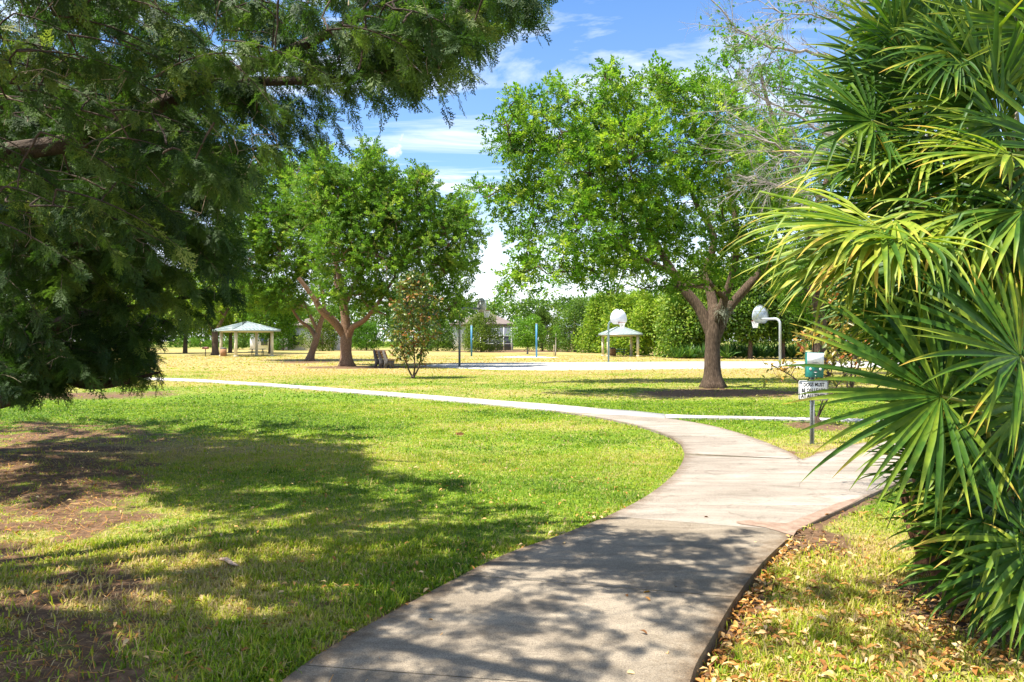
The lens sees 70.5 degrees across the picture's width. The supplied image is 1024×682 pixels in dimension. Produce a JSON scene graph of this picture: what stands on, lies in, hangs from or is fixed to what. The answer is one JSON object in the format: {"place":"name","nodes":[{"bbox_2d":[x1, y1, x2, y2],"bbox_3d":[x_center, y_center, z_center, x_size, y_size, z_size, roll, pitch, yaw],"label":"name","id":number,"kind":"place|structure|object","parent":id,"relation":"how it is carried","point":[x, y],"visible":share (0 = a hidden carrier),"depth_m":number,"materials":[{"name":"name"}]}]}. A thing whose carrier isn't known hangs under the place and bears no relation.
{"place":"outdoors","nodes":[
{"label":"outdoors","id":0,"kind":"place"},
{"bbox_2d":[149,377,664,417],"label":"path","id":1,"kind":"structure","parent":0,"point":[532,406],"depth_m":20.84,"materials":[{"name":"concrete"}]},
{"bbox_2d":[0,341,1023,681],"bbox_3d":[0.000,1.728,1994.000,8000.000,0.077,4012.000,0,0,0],"label":"ground","id":2,"kind":"structure","parent":0,"point":[114,515],"depth_m":8.59,"materials":[{"name":"green plant"}]},
{"bbox_2d":[1,274,54,318],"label":"leafy tree","id":3,"kind":"object","parent":2,"relation":"on","point":[34,305],"visible":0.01,"depth_m":96.70,"materials":[{"name":"green plant"}]},
{"bbox_2d":[0,0,265,414],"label":"juniper tree","id":4,"kind":"object","parent":2,"relation":"on","point":[54,363],"visible":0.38,"depth_m":8.88,"materials":[{"name":"green plant"}]},
{"bbox_2d":[100,276,172,333],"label":"leafy tree","id":5,"kind":"object","parent":2,"relation":"on","point":[144,311],"visible":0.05,"depth_m":97.19,"materials":[{"name":"green plant"}]},
{"bbox_2d":[14,298,266,346],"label":"distant wood","id":6,"kind":"object","parent":2,"relation":"on","point":[202,341],"visible":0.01,"depth_m":204.39,"materials":[{"name":"green plant"}]},
{"bbox_2d":[148,266,224,352],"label":"leafy tree","id":7,"kind":"object","parent":2,"relation":"on","point":[185,345],"visible":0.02,"depth_m":102.46,"materials":[{"name":"green plant"}]},
{"bbox_2d":[166,336,249,347],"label":"hedge","id":8,"kind":"object","parent":2,"relation":"on","point":[190,344],"visible":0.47,"depth_m":175.89,"materials":[{"name":"green plant"}]},
{"bbox_2d":[0,419,430,681],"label":"needle litter","id":9,"kind":"object","parent":2,"relation":"on","point":[94,641],"visible":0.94,"depth_m":5.96,"materials":[{"name":"brown plant"}]},
{"bbox_2d":[163,273,272,354],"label":"oak tree","id":10,"kind":"object","parent":2,"relation":"on","point":[215,347],"visible":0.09,"depth_m":87.68,"materials":[{"name":"green plant"}]},
{"bbox_2d":[220,347,226,355],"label":"trash bin","id":11,"kind":"object","parent":2,"relation":"on","point":[223,351],"visible":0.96,"depth_m":80.56,"materials":[{"name":"metal"}]},
{"bbox_2d":[219,557,237,565],"bbox_3d":[-2.151,1.670,5.504,0.244,0.034,0.047,0,0,43],"label":"bark piece","id":12,"kind":"object","parent":2,"relation":"on","point":[228,561],"visible":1,"depth_m":5.48,"materials":[{"name":"grey wood"}]},
{"bbox_2d":[199,301,263,352],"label":"leafy tree","id":13,"kind":"object","parent":2,"relation":"on","point":[228,320],"visible":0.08,"depth_m":106.30,"materials":[{"name":"green plant"}]},
{"bbox_2d":[223,333,248,348],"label":"cedar shrub","id":14,"kind":"object","parent":2,"relation":"on","point":[241,341],"visible":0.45,"depth_m":144.66,"materials":[{"name":"green plant"}]},
{"bbox_2d":[212,321,280,356],"label":"pavilion","id":15,"kind":"structure","parent":2,"relation":"on","point":[250,327],"depth_m":81.00,"materials":[{"name":"white metal"}]},
{"bbox_2d":[250,322,286,349],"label":"house","id":16,"kind":"structure","parent":2,"relation":"on","point":[261,346],"depth_m":133.00,"materials":[{"name":"paint"}]},
{"bbox_2d":[260,337,267,345],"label":"window","id":17,"kind":"structure","parent":16,"relation":"in","point":[266,343],"depth_m":132.90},
{"bbox_2d":[233,275,307,353],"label":"leafy tree","id":18,"kind":"object","parent":2,"relation":"on","point":[284,322],"visible":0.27,"depth_m":97.67,"materials":[{"name":"green plant"}]},
{"bbox_2d":[213,142,340,360],"bbox_3d":[-20.465,-7.595,63.404,12.291,19.021,10.214,0,0,0],"label":"oak tree","id":19,"kind":"object","parent":2,"relation":"on","point":[267,248],"visible":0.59,"depth_m":61.01,"materials":[{"name":"green plant"}]},
{"bbox_2d":[0,0,563,291],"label":"juniper tree","id":20,"kind":"object","parent":2,"relation":"on","point":[387,49],"visible":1,"depth_m":4.82,"materials":[{"name":"green plant"}]},
{"bbox_2d":[274,324,298,350],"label":"cedar shrub","id":21,"kind":"object","parent":2,"relation":"on","point":[278,343],"visible":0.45,"depth_m":129.22,"materials":[{"name":"green plant"}]},
{"bbox_2d":[287,316,339,349],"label":"house","id":22,"kind":"structure","parent":2,"relation":"on","point":[298,330],"depth_m":131.00,"materials":[{"name":"paint"}]},
{"bbox_2d":[293,334,303,344],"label":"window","id":23,"kind":"structure","parent":22,"relation":"in","point":[298,343],"depth_m":130.90,"materials":[{"name":"grey glass"}]},
{"bbox_2d":[295,309,339,350],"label":"cedar shrub","id":24,"kind":"object","parent":2,"relation":"on","point":[327,327],"visible":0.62,"depth_m":122.46,"materials":[{"name":"green plant"}]},
{"bbox_2d":[352,318,382,350],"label":"cedar shrub","id":25,"kind":"object","parent":2,"relation":"on","point":[373,328],"visible":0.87,"depth_m":128.60,"materials":[{"name":"green plant"}]},
{"bbox_2d":[373,350,394,367],"bbox_3d":[-8.074,1.137,45.639,0.794,1.127,1.785,0,0,-33],"label":"park bench","id":26,"kind":"object","parent":2,"relation":"on","point":[383,361],"visible":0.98,"depth_m":45.42,"materials":[{"name":"concrete"}]},
{"bbox_2d":[276,133,493,366],"bbox_3d":[-8.782,-6.484,49.471,15.055,16.691,12.265,0,0,0],"label":"oak tree","id":27,"kind":"object","parent":2,"relation":"on","point":[379,193],"visible":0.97,"depth_m":46.10,"materials":[{"name":"green plant"}]},
{"bbox_2d":[352,339,450,347],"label":"hedge","id":28,"kind":"object","parent":2,"relation":"on","point":[386,345],"visible":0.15,"depth_m":175.95,"materials":[{"name":"green plant"}]},
{"bbox_2d":[381,269,443,377],"bbox_3d":[-4.576,-0.747,33.372,2.911,5.094,3.043,0,0,0],"label":"magnolia tree","id":29,"kind":"object","parent":2,"relation":"on","point":[405,285],"visible":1,"depth_m":33.01,"materials":[{"name":"green plant"}]},
{"bbox_2d":[419,320,457,350],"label":"cedar shrub","id":30,"kind":"object","parent":2,"relation":"on","point":[433,344],"visible":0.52,"depth_m":122.30,"materials":[{"name":"green plant"}]},
{"bbox_2d":[299,291,628,345],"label":"distant wood","id":31,"kind":"object","parent":2,"relation":"on","point":[524,310],"visible":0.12,"depth_m":234.07,"materials":[{"name":"green plant"}]},
{"bbox_2d":[471,325,472,355],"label":"volleyball post","id":32,"kind":"object","parent":2,"relation":"on","point":[471,340],"visible":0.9,"depth_m":80.73,"materials":[{"name":"blue metal"}]},
{"bbox_2d":[457,308,506,351],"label":"cedar shrub","id":33,"kind":"object","parent":2,"relation":"on","point":[477,321],"visible":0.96,"depth_m":111.18,"materials":[{"name":"green plant"}]},
{"bbox_2d":[450,313,515,349],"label":"house","id":34,"kind":"structure","parent":2,"relation":"on","point":[505,322],"depth_m":134.61,"materials":[{"name":"paint"}]},
{"bbox_2d":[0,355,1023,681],"bbox_3d":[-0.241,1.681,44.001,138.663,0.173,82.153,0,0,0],"label":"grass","id":35,"kind":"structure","parent":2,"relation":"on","point":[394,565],"depth_m":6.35,"materials":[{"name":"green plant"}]},
{"bbox_2d":[0,461,1023,681],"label":"fallen leaves","id":36,"kind":"object","parent":2,"relation":"on","point":[759,586],"visible":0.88,"depth_m":4.31,"materials":[{"name":"brown plant"}]},
{"bbox_2d":[506,314,548,353],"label":"tree","id":37,"kind":"object","parent":2,"relation":"on","point":[528,340],"visible":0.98,"depth_m":93.97,"materials":[{"name":"green plant"}]},
{"bbox_2d":[508,356,554,357],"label":"sand","id":38,"kind":"structure","parent":2,"relation":"on","point":[530,357],"depth_m":74.52,"materials":[{"name":"beige sand"}]},
{"bbox_2d":[535,323,538,356],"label":"volleyball post","id":39,"kind":"object","parent":2,"relation":"on","point":[536,339],"visible":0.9,"depth_m":75.75,"materials":[{"name":"blue metal"}]},
{"bbox_2d":[524,306,553,350],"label":"cedar shrub","id":40,"kind":"object","parent":2,"relation":"on","point":[544,316],"visible":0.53,"depth_m":122.64,"materials":[{"name":"green plant"}]},
{"bbox_2d":[542,316,564,351],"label":"cedar shrub","id":41,"kind":"object","parent":2,"relation":"on","point":[550,329],"visible":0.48,"depth_m":117.04,"materials":[{"name":"green plant"}]},
{"bbox_2d":[551,325,560,355],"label":"sapling","id":42,"kind":"object","parent":2,"relation":"on","point":[556,336],"visible":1,"depth_m":83.53,"materials":[{"name":"green plant"}]},
{"bbox_2d":[551,295,590,351],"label":"cedar shrub","id":43,"kind":"object","parent":2,"relation":"on","point":[568,318],"visible":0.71,"depth_m":110.98,"materials":[{"name":"green plant"}]},
{"bbox_2d":[571,292,613,352],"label":"leafy tree","id":44,"kind":"object","parent":2,"relation":"on","point":[594,312],"visible":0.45,"depth_m":101.65,"materials":[{"name":"green plant"}]},
{"bbox_2d":[610,347,615,355],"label":"trash bin","id":45,"kind":"object","parent":2,"relation":"on","point":[612,351],"visible":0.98,"depth_m":82.45,"materials":[{"name":"metal"}]},
{"bbox_2d":[598,326,642,356],"label":"pavilion","id":46,"kind":"structure","parent":2,"relation":"on","point":[619,331],"depth_m":78.87,"materials":[{"name":"white metal"}]},
{"bbox_2d":[595,286,656,354],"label":"leafy tree","id":47,"kind":"object","parent":2,"relation":"on","point":[618,342],"visible":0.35,"depth_m":86.89,"materials":[{"name":"green plant"}]},
{"bbox_2d":[450,49,817,388],"bbox_3d":[4.865,-4.909,25.991,13.942,13.542,12.376,0,0,0],"label":"oak tree","id":48,"kind":"object","parent":2,"relation":"on","point":[573,149],"visible":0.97,"depth_m":22.95,"materials":[{"name":"green plant"}]},
{"bbox_2d":[420,361,880,369],"bbox_3d":[19.758,1.738,52.655,52.770,0.125,15.236,0,0,-9],"label":"court","id":49,"kind":"object","parent":2,"relation":"on","point":[611,365],"visible":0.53,"depth_m":49.57,"materials":[{"name":"concrete"}]},
{"bbox_2d":[458,298,489,365],"bbox_3d":[-2.544,-0.547,48.583,2.250,4.695,1.171,0,0,-12],"label":"basketball hoop","id":50,"kind":"object","parent":49,"relation":"on","point":[481,306],"visible":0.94,"depth_m":48.19,"materials":[{"name":"metal"}]},
{"bbox_2d":[608,309,626,361],"bbox_3d":[8.399,-0.372,57.312,1.499,4.344,1.534,0,0,0],"label":"basketball hoop","id":51,"kind":"object","parent":49,"relation":"on","point":[617,316],"visible":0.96,"depth_m":57.09,"materials":[{"name":"metal"}]},
{"bbox_2d":[752,305,780,365],"bbox_3d":[16.610,-0.282,47.447,1.763,4.164,1.654,0,0,15],"label":"basketball hoop","id":52,"kind":"object","parent":49,"relation":"on","point":[762,317],"visible":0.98,"depth_m":47.42,"materials":[{"name":"metal"}]},
{"bbox_2d":[628,293,685,355],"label":"leafy tree","id":53,"kind":"object","parent":2,"relation":"on","point":[644,319],"visible":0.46,"depth_m":81.15,"materials":[{"name":"green plant"}]},
{"bbox_2d":[650,266,704,357],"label":"leafy tree","id":54,"kind":"object","parent":2,"relation":"on","point":[672,332],"visible":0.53,"depth_m":73.22,"materials":[{"name":"green plant"}]},
{"bbox_2d":[683,261,740,342],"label":"leafy tree","id":55,"kind":"object","parent":2,"relation":"on","point":[700,294],"visible":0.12,"depth_m":70.62,"materials":[{"name":"green plant"}]},
{"bbox_2d":[716,261,783,358],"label":"leafy tree","id":56,"kind":"object","parent":2,"relation":"on","point":[746,332],"visible":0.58,"depth_m":68.19,"materials":[{"name":"green plant"}]},
{"bbox_2d":[626,288,877,349],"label":"distant wood","id":57,"kind":"object","parent":2,"relation":"on","point":[732,340],"depth_m":122.36,"materials":[{"name":"green plant"}]},
{"bbox_2d":[666,342,894,357],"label":"undergrowth","id":58,"kind":"object","parent":2,"relation":"on","point":[732,350],"visible":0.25,"depth_m":70.25,"materials":[{"name":"green plant"}]},
{"bbox_2d":[756,265,812,358],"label":"leafy tree","id":59,"kind":"object","parent":2,"relation":"on","point":[787,327],"visible":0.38,"depth_m":67.77,"materials":[{"name":"green plant"}]},
{"bbox_2d":[759,325,864,422],"bbox_3d":[6.416,0.724,15.232,1.918,2.151,1.779,0,0,-24],"label":"magnolia tree","id":60,"kind":"object","parent":2,"relation":"on","point":[826,354],"visible":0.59,"depth_m":15.15,"materials":[{"name":"green plant"}]},
{"bbox_2d":[799,352,827,443],"bbox_3d":[4.969,1.045,11.947,0.491,1.710,0.102,1,-1,-2],"label":"dog sign station","id":61,"kind":"object","parent":2,"relation":"on","point":[812,373],"visible":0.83,"depth_m":11.96,"materials":[{"name":"metal"}]},
{"bbox_2d":[696,22,935,378],"bbox_3d":[13.915,-7.012,33.421,12.846,17.734,9.807,0,0,-31],"label":"oak tree","id":62,"kind":"object","parent":2,"relation":"on","point":[794,303],"visible":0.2,"depth_m":30.95,"materials":[{"name":"green plant"}]},
{"bbox_2d":[792,259,846,351],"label":"leafy tree","id":63,"kind":"object","parent":2,"relation":"on","point":[828,321],"visible":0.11,"depth_m":67.85,"materials":[{"name":"green plant"}]},
{"bbox_2d":[671,0,1005,231],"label":"bare tree","id":64,"kind":"object","parent":2,"relation":"on","point":[760,42],"visible":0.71,"depth_m":7.65,"materials":[{"name":"grey plant"}]},
{"bbox_2d":[807,263,884,387],"bbox_3d":[10.649,-0.375,23.201,2.443,4.351,2.683,0,0,0],"label":"magnolia tree","id":65,"kind":"object","parent":2,"relation":"on","point":[859,362],"visible":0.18,"depth_m":23.01,"materials":[{"name":"green plant"}]},
{"bbox_2d":[835,262,875,358],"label":"leafy tree","id":66,"kind":"object","parent":2,"relation":"on","point":[852,321],"visible":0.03,"depth_m":68.19,"materials":[{"name":"green plant"}]},
{"bbox_2d":[711,187,1023,580],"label":"fan palm","id":67,"kind":"object","parent":2,"relation":"on","point":[862,246],"visible":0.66,"depth_m":4.38,"materials":[{"name":"green plant"}]},
{"bbox_2d":[760,0,1015,500],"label":"fan palm","id":68,"kind":"object","parent":2,"relation":"on","point":[858,106],"visible":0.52,"depth_m":5.05,"materials":[{"name":"green plant"}]},
{"bbox_2d":[776,215,1023,607],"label":"saw palmetto","id":69,"kind":"object","parent":2,"relation":"on","point":[967,413],"visible":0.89,"depth_m":3.94,"materials":[{"name":"green plant"}]},
{"bbox_2d":[852,137,1000,481],"bbox_3d":[3.729,-0.108,6.153,1.659,3.836,1.551,0,0,19],"label":"fan palm","id":70,"kind":"object","parent":2,"relation":"on","point":[964,204],"depth_m":6.13,"materials":[{"name":"green plant"}]},
{"bbox_2d":[854,386,1023,666],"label":"saw palmetto","id":71,"kind":"object","parent":2,"relation":"on","point":[992,558],"visible":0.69,"depth_m":4.08,"materials":[{"name":"green plant"}]},
{"bbox_2d":[861,0,1023,579],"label":"fan palm","id":72,"kind":"object","parent":2,"relation":"on","point":[987,72],"visible":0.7,"depth_m":4.52,"materials":[{"name":"green plant"}]},
{"bbox_2d":[978,0,1023,363],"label":"leafy vine","id":73,"kind":"object","parent":2,"relation":"on","point":[1013,138],"visible":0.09,"depth_m":4.59,"materials":[{"name":"green plant"}]},
{"bbox_2d":[0,0,1023,340],"label":"sky","id":74,"kind":"structure","parent":0,"point":[582,31],"materials":[{"name":"blue"}]},
{"bbox_2d":[282,516,795,681],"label":"path","id":75,"kind":"structure","parent":0,"point":[491,627],"depth_m":4.46,"materials":[{"name":"concrete"}]},
{"bbox_2d":[550,410,801,528],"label":"path","id":76,"kind":"structure","parent":0,"point":[720,500],"depth_m":8.74,"materials":[{"name":"concrete"}]},
{"bbox_2d":[666,414,883,422],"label":"path","id":77,"kind":"structure","parent":0,"point":[708,417],"depth_m":15.86,"materials":[{"name":"concrete"}]},
{"bbox_2d":[796,440,911,534],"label":"path","id":78,"kind":"structure","parent":0,"point":[821,488],"depth_m":8.68,"materials":[{"name":"concrete"}]},
{"bbox_2d":[736,498,859,534],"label":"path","id":79,"kind":"structure","parent":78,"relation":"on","point":[792,527],"depth_m":6.70,"materials":[{"name":"grey concrete"}]}
]}

